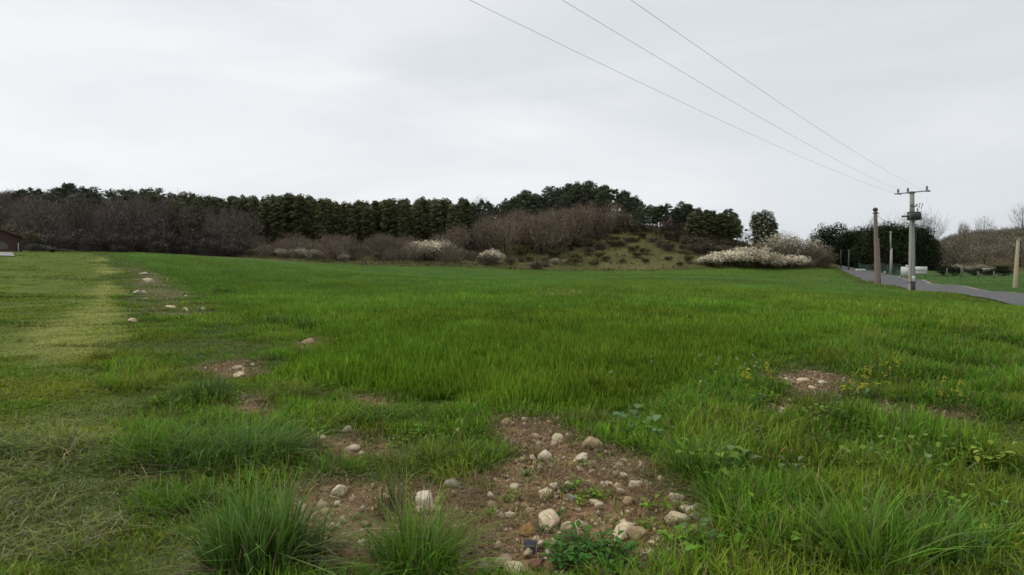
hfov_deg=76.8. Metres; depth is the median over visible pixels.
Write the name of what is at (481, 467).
leafy weed
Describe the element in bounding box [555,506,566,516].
leafy weed
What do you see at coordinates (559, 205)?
leafless tree
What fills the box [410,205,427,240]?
plantation conifer
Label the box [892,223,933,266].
dark conifer
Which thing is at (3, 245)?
window
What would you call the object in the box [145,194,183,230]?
leafless tree
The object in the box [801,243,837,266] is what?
leafless tree
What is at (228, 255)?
scrub bush
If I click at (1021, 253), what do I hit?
leafless tree
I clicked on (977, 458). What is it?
leafy weed
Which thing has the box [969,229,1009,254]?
leafless tree
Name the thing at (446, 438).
leafy weed
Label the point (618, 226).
thicket bush
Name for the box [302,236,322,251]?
thicket bush
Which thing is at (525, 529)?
stone
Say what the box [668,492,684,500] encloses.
stone
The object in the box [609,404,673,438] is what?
leafy weed
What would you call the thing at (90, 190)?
pine tree
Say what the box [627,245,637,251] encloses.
shrub
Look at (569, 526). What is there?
stone
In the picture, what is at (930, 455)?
leafy weed
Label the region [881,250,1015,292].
road shoulder
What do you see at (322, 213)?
plantation conifer
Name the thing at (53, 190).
pine tree
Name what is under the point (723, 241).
scrub bush
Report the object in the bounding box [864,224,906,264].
dark conifer
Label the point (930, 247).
dark conifer
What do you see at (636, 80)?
power line
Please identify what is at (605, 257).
shrub
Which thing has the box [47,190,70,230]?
pine tree
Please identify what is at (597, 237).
shrub
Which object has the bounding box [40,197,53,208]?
pine tree
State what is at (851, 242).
dark conifer
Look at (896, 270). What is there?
netting fence
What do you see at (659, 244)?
scrub bush
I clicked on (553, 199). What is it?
pine tree
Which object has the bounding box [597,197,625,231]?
leafless tree
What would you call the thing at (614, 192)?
pine tree
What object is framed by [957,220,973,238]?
poplar tree
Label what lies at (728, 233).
plantation conifer
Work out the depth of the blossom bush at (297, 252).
124.47 m
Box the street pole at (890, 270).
[889,232,891,274]
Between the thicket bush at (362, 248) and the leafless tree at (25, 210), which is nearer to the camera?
the leafless tree at (25, 210)
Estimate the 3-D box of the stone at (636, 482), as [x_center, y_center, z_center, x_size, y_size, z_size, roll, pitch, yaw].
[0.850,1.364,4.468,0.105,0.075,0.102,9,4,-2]
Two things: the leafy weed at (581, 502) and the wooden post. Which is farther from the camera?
the wooden post
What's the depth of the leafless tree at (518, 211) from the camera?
169.92 m
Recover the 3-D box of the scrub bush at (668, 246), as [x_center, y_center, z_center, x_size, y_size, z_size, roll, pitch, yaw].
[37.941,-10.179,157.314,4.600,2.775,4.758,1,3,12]
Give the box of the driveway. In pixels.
[0,252,14,255]
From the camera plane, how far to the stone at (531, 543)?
3.48 m
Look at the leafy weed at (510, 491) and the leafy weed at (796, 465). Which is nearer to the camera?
the leafy weed at (510, 491)
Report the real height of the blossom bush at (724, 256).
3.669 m
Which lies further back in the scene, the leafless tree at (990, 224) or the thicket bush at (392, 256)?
the leafless tree at (990, 224)
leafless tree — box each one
[0,188,46,227]
[0,197,15,228]
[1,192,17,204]
[2,195,64,232]
[4,191,67,232]
[5,186,73,236]
[39,197,66,233]
[52,196,95,229]
[53,191,99,233]
[65,192,98,231]
[70,197,114,234]
[82,187,149,237]
[82,190,155,234]
[101,190,169,241]
[109,189,165,236]
[114,190,152,227]
[139,188,190,236]
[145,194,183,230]
[171,192,217,237]
[200,208,250,240]
[210,204,267,245]
[439,223,475,248]
[467,216,506,250]
[471,215,485,248]
[475,211,503,249]
[476,204,501,229]
[479,207,523,254]
[484,222,509,250]
[494,199,520,242]
[504,213,525,250]
[506,205,530,243]
[509,204,529,240]
[509,212,539,251]
[513,207,536,246]
[519,213,557,253]
[525,199,576,256]
[536,200,562,219]
[539,202,568,242]
[542,198,573,220]
[544,209,582,252]
[556,201,577,234]
[563,198,594,237]
[568,196,599,222]
[569,201,597,246]
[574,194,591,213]
[582,203,609,232]
[593,210,620,238]
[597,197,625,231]
[617,209,632,231]
[628,215,642,231]
[645,223,657,230]
[661,218,677,230]
[676,218,688,233]
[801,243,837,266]
[905,202,940,239]
[921,201,954,238]
[935,244,959,269]
[938,240,981,267]
[947,232,982,251]
[956,233,977,250]
[962,228,1000,247]
[963,239,1011,266]
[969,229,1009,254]
[971,214,995,233]
[975,229,997,243]
[987,222,1009,241]
[988,232,1010,244]
[993,221,1023,243]
[994,229,1023,258]
[998,235,1023,266]
[1006,203,1023,227]
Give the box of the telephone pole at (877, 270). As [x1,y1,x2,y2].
[872,207,880,284]
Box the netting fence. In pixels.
[859,264,902,274]
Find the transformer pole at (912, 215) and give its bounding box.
[894,186,929,290]
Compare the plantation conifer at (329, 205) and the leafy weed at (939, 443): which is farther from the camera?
the plantation conifer at (329, 205)
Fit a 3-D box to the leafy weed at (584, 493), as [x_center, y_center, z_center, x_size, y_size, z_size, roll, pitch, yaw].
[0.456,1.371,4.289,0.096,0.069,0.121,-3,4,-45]
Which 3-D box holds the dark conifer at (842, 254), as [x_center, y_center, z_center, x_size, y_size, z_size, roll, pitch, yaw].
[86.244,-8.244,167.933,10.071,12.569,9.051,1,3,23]
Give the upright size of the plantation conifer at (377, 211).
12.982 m
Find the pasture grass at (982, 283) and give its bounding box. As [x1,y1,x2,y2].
[897,271,1023,292]
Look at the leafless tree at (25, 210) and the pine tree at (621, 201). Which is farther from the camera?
the pine tree at (621, 201)
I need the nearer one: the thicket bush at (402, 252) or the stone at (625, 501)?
the stone at (625, 501)
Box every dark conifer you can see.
[808,222,851,264]
[808,228,843,262]
[827,232,857,266]
[835,229,861,267]
[844,225,869,267]
[850,226,882,264]
[850,232,873,267]
[856,223,896,264]
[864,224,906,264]
[869,221,908,264]
[881,225,920,266]
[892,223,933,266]
[901,224,941,270]
[916,238,945,270]
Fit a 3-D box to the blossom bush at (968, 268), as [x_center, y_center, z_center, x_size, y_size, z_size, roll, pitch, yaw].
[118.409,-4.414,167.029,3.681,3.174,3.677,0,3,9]
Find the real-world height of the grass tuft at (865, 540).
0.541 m
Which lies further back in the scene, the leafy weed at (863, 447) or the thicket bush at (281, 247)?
the thicket bush at (281, 247)
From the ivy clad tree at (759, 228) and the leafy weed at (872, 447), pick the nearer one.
the leafy weed at (872, 447)
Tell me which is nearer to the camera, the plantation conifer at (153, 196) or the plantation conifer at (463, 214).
the plantation conifer at (463, 214)
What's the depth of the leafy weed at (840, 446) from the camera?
4.90 m
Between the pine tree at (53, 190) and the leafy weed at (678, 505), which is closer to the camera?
the leafy weed at (678, 505)
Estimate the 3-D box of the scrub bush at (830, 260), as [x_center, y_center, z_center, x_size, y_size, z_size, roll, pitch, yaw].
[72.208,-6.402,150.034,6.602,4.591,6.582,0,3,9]
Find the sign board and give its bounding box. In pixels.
[901,265,926,277]
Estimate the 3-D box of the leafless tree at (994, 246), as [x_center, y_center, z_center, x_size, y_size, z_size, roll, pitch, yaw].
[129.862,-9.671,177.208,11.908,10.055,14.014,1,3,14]
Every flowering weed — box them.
[738,366,751,390]
[764,362,775,383]
[838,379,867,401]
[851,366,898,400]
[877,357,901,383]
[938,375,964,411]
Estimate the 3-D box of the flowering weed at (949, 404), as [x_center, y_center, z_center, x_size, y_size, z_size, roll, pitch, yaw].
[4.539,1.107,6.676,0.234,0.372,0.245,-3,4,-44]
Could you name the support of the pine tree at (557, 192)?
on the ground at (68, 266)
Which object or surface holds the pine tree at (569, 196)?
on the ground at (68, 266)
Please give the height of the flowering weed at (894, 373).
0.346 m
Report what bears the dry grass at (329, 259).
on the ground at (68, 266)
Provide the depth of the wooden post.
59.85 m
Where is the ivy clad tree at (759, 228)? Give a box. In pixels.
[747,210,776,245]
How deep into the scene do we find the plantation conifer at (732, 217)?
165.69 m
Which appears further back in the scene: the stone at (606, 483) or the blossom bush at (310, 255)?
the blossom bush at (310, 255)
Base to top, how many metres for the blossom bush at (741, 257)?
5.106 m
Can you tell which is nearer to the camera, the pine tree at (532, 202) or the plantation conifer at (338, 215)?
the plantation conifer at (338, 215)
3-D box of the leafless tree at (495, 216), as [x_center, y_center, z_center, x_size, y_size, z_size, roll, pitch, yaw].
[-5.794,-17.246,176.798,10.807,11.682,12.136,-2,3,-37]
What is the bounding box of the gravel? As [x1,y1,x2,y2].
[195,340,981,574]
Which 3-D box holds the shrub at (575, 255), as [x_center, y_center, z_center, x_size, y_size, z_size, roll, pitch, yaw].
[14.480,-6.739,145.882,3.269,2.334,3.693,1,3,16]
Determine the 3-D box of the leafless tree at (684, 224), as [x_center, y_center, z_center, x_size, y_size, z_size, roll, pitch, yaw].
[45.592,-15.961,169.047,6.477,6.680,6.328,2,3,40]
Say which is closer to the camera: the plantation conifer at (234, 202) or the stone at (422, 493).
the stone at (422, 493)
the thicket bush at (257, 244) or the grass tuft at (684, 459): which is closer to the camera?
the grass tuft at (684, 459)
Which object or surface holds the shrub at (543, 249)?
on the ground at (68, 266)
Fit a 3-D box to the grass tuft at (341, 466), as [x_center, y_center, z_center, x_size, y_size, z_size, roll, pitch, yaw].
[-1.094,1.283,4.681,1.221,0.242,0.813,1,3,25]
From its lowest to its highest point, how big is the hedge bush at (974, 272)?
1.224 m
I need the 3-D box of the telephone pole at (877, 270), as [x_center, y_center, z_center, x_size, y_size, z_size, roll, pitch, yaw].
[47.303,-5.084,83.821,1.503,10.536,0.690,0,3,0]
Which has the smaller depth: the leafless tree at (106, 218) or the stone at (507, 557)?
the stone at (507, 557)
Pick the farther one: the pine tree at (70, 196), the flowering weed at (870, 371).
the pine tree at (70, 196)
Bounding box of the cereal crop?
[110,252,1023,420]
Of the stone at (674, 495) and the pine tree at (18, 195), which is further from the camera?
the pine tree at (18, 195)
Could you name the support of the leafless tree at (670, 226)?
on the ground at (68, 266)
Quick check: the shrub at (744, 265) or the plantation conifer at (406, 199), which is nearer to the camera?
the shrub at (744, 265)
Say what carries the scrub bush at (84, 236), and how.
on the ground at (68, 266)
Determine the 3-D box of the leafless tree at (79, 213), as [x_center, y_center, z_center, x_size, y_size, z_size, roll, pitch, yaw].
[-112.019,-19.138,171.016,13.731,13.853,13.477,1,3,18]
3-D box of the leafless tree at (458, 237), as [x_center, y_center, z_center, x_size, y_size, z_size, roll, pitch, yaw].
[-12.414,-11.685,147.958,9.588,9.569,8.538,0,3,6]
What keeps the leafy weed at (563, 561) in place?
on the ground at (68, 266)
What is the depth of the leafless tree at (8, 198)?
236.11 m
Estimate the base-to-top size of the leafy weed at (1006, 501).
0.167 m
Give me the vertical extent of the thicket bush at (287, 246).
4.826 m
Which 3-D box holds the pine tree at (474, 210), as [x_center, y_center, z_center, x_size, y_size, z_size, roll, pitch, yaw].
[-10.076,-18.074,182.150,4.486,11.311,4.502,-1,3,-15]
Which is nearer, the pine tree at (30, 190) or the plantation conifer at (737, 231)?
the plantation conifer at (737, 231)
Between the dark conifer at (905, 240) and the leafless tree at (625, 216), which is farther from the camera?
the leafless tree at (625, 216)
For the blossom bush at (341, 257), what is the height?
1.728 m
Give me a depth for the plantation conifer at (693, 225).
160.60 m
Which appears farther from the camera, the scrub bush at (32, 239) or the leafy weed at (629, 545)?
the scrub bush at (32, 239)
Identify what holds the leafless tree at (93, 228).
on the ground at (68, 266)
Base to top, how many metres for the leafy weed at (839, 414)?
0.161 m
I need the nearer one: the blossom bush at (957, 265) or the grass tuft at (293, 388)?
the grass tuft at (293, 388)
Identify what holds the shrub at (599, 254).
on the ground at (68, 266)
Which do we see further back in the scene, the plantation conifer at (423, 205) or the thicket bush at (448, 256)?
the plantation conifer at (423, 205)
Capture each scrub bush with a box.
[0,223,35,244]
[17,228,45,248]
[39,233,76,249]
[47,227,79,247]
[50,232,75,248]
[62,230,88,250]
[71,228,104,251]
[77,234,109,251]
[99,231,120,251]
[105,235,122,251]
[107,232,140,252]
[110,245,126,252]
[131,241,147,251]
[135,235,153,252]
[142,228,183,253]
[143,239,172,253]
[168,237,186,253]
[169,245,189,254]
[183,228,216,253]
[186,240,206,254]
[195,237,227,255]
[214,244,246,256]
[218,246,233,256]
[222,238,248,255]
[243,248,258,255]
[332,251,345,259]
[373,251,389,260]
[416,250,438,260]
[461,250,478,258]
[475,254,498,264]
[505,257,514,263]
[527,261,544,268]
[539,256,549,261]
[540,260,549,266]
[565,237,580,245]
[577,237,597,245]
[582,246,594,251]
[595,241,607,249]
[617,241,627,245]
[623,236,634,241]
[647,236,659,241]
[655,240,662,246]
[658,224,674,232]
[660,241,675,250]
[667,229,688,240]
[671,223,685,232]
[678,235,705,247]
[680,241,710,252]
[694,237,712,249]
[704,243,722,251]
[712,238,733,247]
[718,244,732,249]
[729,240,751,248]
[810,251,838,267]
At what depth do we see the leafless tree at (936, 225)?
223.09 m
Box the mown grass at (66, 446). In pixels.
[0,252,169,574]
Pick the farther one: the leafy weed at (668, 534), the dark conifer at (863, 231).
the dark conifer at (863, 231)
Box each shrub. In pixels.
[24,243,47,251]
[37,246,56,251]
[516,250,527,255]
[525,256,532,261]
[536,245,545,252]
[546,249,560,257]
[567,257,578,264]
[570,254,581,261]
[588,261,598,264]
[590,235,600,241]
[594,251,605,257]
[601,255,610,260]
[603,235,620,243]
[606,239,620,246]
[611,228,622,233]
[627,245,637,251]
[629,228,641,234]
[630,251,642,257]
[637,232,646,237]
[639,247,651,254]
[663,231,671,238]
[683,255,693,262]
[712,262,721,267]
[740,263,749,267]
[743,242,769,250]
[883,263,903,269]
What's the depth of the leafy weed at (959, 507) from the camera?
3.93 m
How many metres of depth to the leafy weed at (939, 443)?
4.97 m
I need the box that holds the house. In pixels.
[0,229,27,251]
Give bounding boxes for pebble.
[321,507,331,514]
[414,505,422,512]
[487,500,495,506]
[488,491,494,498]
[494,541,502,548]
[505,512,516,518]
[510,483,518,489]
[520,503,528,509]
[523,548,531,555]
[537,540,543,546]
[588,469,596,475]
[594,502,603,507]
[616,487,624,493]
[641,530,647,537]
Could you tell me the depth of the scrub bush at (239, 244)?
119.70 m
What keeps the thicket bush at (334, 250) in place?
on the ground at (68, 266)
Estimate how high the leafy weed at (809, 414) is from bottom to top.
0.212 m
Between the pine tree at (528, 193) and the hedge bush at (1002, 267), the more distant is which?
the pine tree at (528, 193)
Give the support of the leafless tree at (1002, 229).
on the ground at (68, 266)
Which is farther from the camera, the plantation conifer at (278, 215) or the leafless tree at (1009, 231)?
the leafless tree at (1009, 231)
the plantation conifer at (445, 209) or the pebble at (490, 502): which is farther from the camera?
the plantation conifer at (445, 209)
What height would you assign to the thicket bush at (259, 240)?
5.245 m
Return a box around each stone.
[143,278,155,282]
[233,371,245,376]
[301,338,313,344]
[307,555,328,565]
[317,499,328,508]
[332,484,347,496]
[338,516,345,523]
[343,425,352,431]
[344,444,355,451]
[415,490,433,509]
[444,478,462,489]
[475,559,490,574]
[494,553,511,568]
[500,418,511,425]
[503,560,524,573]
[512,522,535,537]
[522,507,534,514]
[524,539,542,554]
[530,558,542,570]
[537,450,551,460]
[538,487,551,496]
[538,509,559,533]
[551,433,563,446]
[560,521,572,529]
[567,493,576,501]
[573,452,587,463]
[584,436,603,449]
[589,499,599,505]
[600,481,612,486]
[613,521,633,539]
[622,496,634,505]
[626,526,648,540]
[628,480,641,487]
[641,552,653,557]
[664,510,688,523]
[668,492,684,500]
[685,504,700,513]
[796,377,809,381]
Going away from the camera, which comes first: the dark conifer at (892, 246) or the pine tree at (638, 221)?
the dark conifer at (892, 246)
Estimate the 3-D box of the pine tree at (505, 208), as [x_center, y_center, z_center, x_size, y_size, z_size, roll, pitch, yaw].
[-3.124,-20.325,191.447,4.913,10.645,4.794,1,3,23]
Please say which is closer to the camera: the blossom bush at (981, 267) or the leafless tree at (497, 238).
the leafless tree at (497, 238)
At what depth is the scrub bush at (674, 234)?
165.16 m
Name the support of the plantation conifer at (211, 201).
on the ground at (68, 266)
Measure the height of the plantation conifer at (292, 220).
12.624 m
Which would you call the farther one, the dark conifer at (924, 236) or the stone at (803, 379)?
the dark conifer at (924, 236)
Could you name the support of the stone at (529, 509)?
on the ground at (68, 266)
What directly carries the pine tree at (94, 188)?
on the ground at (68, 266)
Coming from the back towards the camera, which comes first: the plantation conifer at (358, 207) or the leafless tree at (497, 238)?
the plantation conifer at (358, 207)
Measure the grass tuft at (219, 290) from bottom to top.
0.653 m
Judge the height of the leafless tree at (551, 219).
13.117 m
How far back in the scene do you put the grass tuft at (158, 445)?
5.07 m
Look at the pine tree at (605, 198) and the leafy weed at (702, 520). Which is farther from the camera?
the pine tree at (605, 198)
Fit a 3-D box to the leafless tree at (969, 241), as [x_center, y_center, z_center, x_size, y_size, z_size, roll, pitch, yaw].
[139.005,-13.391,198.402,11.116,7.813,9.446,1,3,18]
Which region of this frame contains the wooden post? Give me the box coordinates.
[1013,238,1021,287]
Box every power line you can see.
[470,0,878,187]
[563,0,900,190]
[631,0,924,190]
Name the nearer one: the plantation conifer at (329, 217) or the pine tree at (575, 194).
the plantation conifer at (329, 217)
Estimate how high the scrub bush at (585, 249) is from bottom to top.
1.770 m
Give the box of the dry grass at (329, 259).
[216,224,826,270]
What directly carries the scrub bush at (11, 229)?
on the ground at (68, 266)
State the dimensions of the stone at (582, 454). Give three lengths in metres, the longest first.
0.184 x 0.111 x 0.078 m
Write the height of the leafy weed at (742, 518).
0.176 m
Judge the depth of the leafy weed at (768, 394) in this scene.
7.03 m
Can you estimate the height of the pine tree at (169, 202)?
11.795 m
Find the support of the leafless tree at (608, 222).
on the ground at (68, 266)
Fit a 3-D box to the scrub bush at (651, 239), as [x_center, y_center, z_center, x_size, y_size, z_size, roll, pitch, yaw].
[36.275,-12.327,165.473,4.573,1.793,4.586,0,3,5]
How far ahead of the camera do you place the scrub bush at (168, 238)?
114.49 m
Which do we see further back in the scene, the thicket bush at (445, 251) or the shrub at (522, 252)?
the shrub at (522, 252)
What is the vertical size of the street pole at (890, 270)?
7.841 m
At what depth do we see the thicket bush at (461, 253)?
131.07 m
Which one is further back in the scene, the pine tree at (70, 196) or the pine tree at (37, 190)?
the pine tree at (37, 190)
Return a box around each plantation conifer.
[149,194,163,233]
[168,200,182,238]
[177,202,186,238]
[180,194,186,202]
[186,196,194,237]
[187,197,208,230]
[190,195,207,234]
[205,198,218,241]
[213,201,223,232]
[222,195,235,227]
[228,199,241,241]
[238,196,254,239]
[248,202,257,240]
[250,197,258,236]
[253,196,265,243]
[254,199,272,236]
[257,201,274,244]
[266,202,287,240]
[268,197,275,240]
[271,197,288,231]
[283,193,298,244]
[286,201,301,241]
[287,193,312,239]
[299,200,313,240]
[302,203,315,241]
[308,198,319,242]
[311,206,329,239]
[314,198,331,243]
[322,203,332,244]
[325,199,332,245]
[327,202,344,243]
[330,203,336,238]
[340,201,348,241]
[341,204,357,243]
[344,208,358,245]
[353,200,363,239]
[360,207,375,252]
[362,206,376,239]
[370,200,385,235]
[379,200,398,236]
[379,202,395,234]
[388,198,399,240]
[395,203,411,246]
[397,198,405,226]
[401,198,412,225]
[401,201,417,240]
[410,203,423,241]
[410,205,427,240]
[419,199,432,241]
[426,200,434,233]
[426,204,435,237]
[427,202,443,239]
[435,198,450,236]
[440,198,456,227]
[444,206,459,246]
[456,198,474,250]
[684,212,702,236]
[692,208,702,234]
[697,212,716,241]
[700,210,715,232]
[707,210,716,235]
[711,213,728,239]
[721,215,732,240]
[727,213,736,232]
[730,217,744,247]
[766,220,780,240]
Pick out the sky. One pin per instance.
(350, 101)
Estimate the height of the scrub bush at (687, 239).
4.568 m
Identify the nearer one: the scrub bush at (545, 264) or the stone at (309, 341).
the stone at (309, 341)
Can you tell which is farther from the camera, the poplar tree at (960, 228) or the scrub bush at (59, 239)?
the poplar tree at (960, 228)
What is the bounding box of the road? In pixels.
[838,250,1023,305]
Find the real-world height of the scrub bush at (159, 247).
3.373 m
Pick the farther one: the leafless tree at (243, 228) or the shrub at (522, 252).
the shrub at (522, 252)
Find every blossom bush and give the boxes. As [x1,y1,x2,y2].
[275,249,290,257]
[286,247,307,258]
[305,249,324,259]
[336,254,349,260]
[405,240,447,258]
[429,239,460,259]
[477,248,505,261]
[550,259,558,263]
[693,254,725,265]
[706,250,739,265]
[721,250,756,265]
[726,245,773,266]
[745,251,783,267]
[754,231,808,262]
[766,256,792,267]
[777,254,810,268]
[780,236,825,259]
[801,257,818,266]
[951,264,965,269]
[963,265,976,271]
[975,264,991,269]
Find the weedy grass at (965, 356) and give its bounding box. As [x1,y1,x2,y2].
[644,319,1023,574]
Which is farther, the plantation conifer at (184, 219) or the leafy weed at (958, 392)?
the plantation conifer at (184, 219)
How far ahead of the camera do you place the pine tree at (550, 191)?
215.73 m
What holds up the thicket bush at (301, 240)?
on the ground at (68, 266)
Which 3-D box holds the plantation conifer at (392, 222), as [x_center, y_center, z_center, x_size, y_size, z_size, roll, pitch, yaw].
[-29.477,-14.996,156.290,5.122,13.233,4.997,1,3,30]
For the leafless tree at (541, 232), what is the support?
on the ground at (68, 266)
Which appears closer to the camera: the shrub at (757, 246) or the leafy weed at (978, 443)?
the leafy weed at (978, 443)
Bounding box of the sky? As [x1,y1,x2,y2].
[0,0,1023,250]
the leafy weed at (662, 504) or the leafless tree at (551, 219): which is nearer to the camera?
the leafy weed at (662, 504)
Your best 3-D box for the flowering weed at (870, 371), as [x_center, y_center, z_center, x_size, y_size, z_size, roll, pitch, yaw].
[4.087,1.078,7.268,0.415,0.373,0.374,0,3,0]
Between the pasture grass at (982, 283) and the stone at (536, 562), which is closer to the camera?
the stone at (536, 562)
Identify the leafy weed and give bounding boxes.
[102,450,120,463]
[305,429,323,440]
[320,448,334,460]
[386,437,405,448]
[398,428,418,442]
[411,424,425,435]
[436,433,454,444]
[467,460,493,473]
[485,507,496,517]
[498,494,514,502]
[508,487,516,496]
[517,472,534,483]
[519,468,532,475]
[534,522,548,534]
[540,540,589,569]
[542,520,628,565]
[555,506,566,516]
[558,483,576,492]
[565,474,583,487]
[572,488,589,498]
[573,460,590,467]
[574,495,587,505]
[585,536,649,571]
[587,486,599,497]
[595,489,611,499]
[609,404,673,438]
[638,516,660,530]
[639,494,672,509]
[656,524,708,545]
[670,501,687,510]
[675,437,744,473]
[678,533,761,564]
[679,460,712,478]
[679,525,724,560]
[680,513,714,539]
[702,471,742,491]
[724,445,760,472]
[725,450,744,469]
[738,514,771,531]
[743,393,775,406]
[749,422,764,442]
[760,386,780,402]
[774,455,806,474]
[783,522,833,552]
[784,402,827,417]
[785,398,839,422]
[805,432,832,449]
[816,402,847,420]
[830,395,854,407]
[833,445,847,470]
[838,445,894,471]
[854,385,871,397]
[857,442,887,460]
[863,497,893,507]
[879,427,941,452]
[892,401,927,412]
[910,489,948,505]
[911,454,947,474]
[931,491,971,509]
[936,428,984,458]
[937,498,976,517]
[947,388,966,399]
[962,440,1017,468]
[964,534,989,561]
[968,441,1004,466]
[968,483,1001,503]
[980,523,1023,554]
[991,500,1023,519]
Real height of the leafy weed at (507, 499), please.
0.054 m
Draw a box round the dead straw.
[1,334,1007,574]
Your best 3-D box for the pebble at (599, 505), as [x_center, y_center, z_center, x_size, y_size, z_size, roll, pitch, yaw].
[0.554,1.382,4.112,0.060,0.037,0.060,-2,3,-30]
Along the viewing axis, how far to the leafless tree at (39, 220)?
126.17 m
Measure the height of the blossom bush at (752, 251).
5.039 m
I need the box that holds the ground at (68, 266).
[0,206,1023,574]
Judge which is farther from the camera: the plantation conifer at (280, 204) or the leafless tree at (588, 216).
the leafless tree at (588, 216)
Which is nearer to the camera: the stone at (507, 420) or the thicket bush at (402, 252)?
the stone at (507, 420)
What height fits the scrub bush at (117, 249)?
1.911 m
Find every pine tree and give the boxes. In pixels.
[12,190,32,203]
[25,187,35,195]
[33,188,44,195]
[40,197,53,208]
[45,189,55,196]
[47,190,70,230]
[52,182,83,233]
[56,194,82,222]
[75,192,104,230]
[78,185,100,199]
[88,186,102,191]
[88,189,103,201]
[101,188,128,205]
[117,195,137,213]
[135,188,148,196]
[140,192,160,219]
[144,187,158,193]
[149,188,165,194]
[162,199,189,227]
[173,191,195,202]
[187,199,219,227]
[202,195,222,216]
[219,196,234,214]
[468,214,482,246]
[471,204,483,241]
[476,198,485,214]
[480,200,498,217]
[483,205,498,224]
[497,201,509,218]
[498,197,525,216]
[508,191,539,204]
[517,192,530,210]
[520,195,541,216]
[537,195,548,211]
[541,186,555,198]
[541,189,555,202]
[543,189,566,209]
[544,192,566,210]
[550,189,566,208]
[553,191,573,213]
[554,183,572,193]
[562,185,575,210]
[565,184,595,207]
[570,184,593,204]
[581,181,601,200]
[590,189,602,208]
[592,190,614,213]
[599,184,615,218]
[609,188,619,209]
[613,194,635,226]
[616,189,630,204]
[620,191,638,214]
[627,201,647,218]
[628,206,651,240]
[641,206,659,231]
[648,212,657,234]
[651,205,669,238]
[663,203,673,215]
[670,206,683,230]
[676,201,689,207]
[679,204,693,235]
[723,208,741,221]
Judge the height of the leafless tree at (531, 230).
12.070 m
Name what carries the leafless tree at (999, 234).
on the ground at (68, 266)
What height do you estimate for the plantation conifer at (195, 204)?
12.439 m
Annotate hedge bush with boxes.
[932,266,954,275]
[948,265,964,275]
[966,270,983,275]
[981,269,997,275]
[991,266,1013,271]
[995,269,1012,275]
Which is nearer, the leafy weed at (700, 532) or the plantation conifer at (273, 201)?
the leafy weed at (700, 532)
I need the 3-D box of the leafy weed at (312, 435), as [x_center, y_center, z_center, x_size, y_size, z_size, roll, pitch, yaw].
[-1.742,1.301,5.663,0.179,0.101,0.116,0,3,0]
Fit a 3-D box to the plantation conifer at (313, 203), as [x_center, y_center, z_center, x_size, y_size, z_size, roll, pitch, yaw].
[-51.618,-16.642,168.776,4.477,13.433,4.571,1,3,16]
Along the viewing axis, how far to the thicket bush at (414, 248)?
129.27 m
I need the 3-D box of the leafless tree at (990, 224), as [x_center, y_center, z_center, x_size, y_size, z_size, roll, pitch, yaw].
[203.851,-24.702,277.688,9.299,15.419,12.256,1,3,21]
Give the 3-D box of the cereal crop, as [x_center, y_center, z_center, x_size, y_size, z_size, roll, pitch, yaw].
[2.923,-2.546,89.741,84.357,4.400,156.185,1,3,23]
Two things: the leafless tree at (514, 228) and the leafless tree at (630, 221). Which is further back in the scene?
the leafless tree at (630, 221)
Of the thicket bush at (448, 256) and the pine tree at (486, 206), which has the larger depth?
the pine tree at (486, 206)
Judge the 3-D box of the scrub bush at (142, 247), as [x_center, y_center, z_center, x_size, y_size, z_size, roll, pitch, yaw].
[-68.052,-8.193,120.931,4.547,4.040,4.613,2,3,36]
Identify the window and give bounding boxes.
[0,242,7,248]
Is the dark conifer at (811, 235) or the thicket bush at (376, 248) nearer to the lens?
the thicket bush at (376, 248)
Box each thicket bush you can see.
[248,232,270,247]
[248,241,272,254]
[255,242,272,254]
[271,238,294,251]
[272,242,295,256]
[273,228,304,245]
[277,239,298,257]
[287,236,313,249]
[289,240,311,256]
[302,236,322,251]
[314,230,353,260]
[329,231,361,253]
[350,249,368,259]
[356,240,369,253]
[359,234,396,257]
[369,229,395,250]
[375,246,403,262]
[378,233,405,256]
[395,233,420,253]
[398,239,430,260]
[399,240,422,258]
[429,229,455,249]
[433,248,459,264]
[440,245,456,258]
[444,245,469,262]
[610,219,622,232]
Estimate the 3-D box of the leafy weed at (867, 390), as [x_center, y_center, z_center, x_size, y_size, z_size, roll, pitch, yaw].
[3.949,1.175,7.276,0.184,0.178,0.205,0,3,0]
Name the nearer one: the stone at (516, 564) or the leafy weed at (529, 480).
the stone at (516, 564)
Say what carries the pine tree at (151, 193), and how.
on the ground at (68, 266)
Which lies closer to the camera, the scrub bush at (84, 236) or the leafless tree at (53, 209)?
the scrub bush at (84, 236)
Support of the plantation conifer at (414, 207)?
on the ground at (68, 266)
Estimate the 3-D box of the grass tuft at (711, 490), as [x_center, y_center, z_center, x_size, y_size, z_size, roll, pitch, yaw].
[1.369,1.238,4.164,1.060,0.377,1.500,-2,3,-42]
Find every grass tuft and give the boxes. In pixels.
[37,397,243,476]
[75,405,348,498]
[87,470,264,529]
[119,456,392,574]
[139,409,366,477]
[140,368,263,403]
[154,464,465,574]
[201,281,239,293]
[227,371,364,408]
[234,472,553,574]
[247,311,295,324]
[280,443,390,488]
[291,310,326,329]
[325,396,426,436]
[348,444,449,516]
[365,428,489,478]
[434,435,538,471]
[536,397,642,431]
[586,457,829,520]
[622,427,755,497]
[673,469,988,574]
[704,490,876,574]
[826,474,1023,574]
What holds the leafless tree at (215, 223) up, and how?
on the ground at (68, 266)
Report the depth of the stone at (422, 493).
4.13 m
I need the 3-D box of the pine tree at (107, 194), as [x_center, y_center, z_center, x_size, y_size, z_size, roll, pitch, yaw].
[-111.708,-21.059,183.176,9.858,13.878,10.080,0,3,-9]

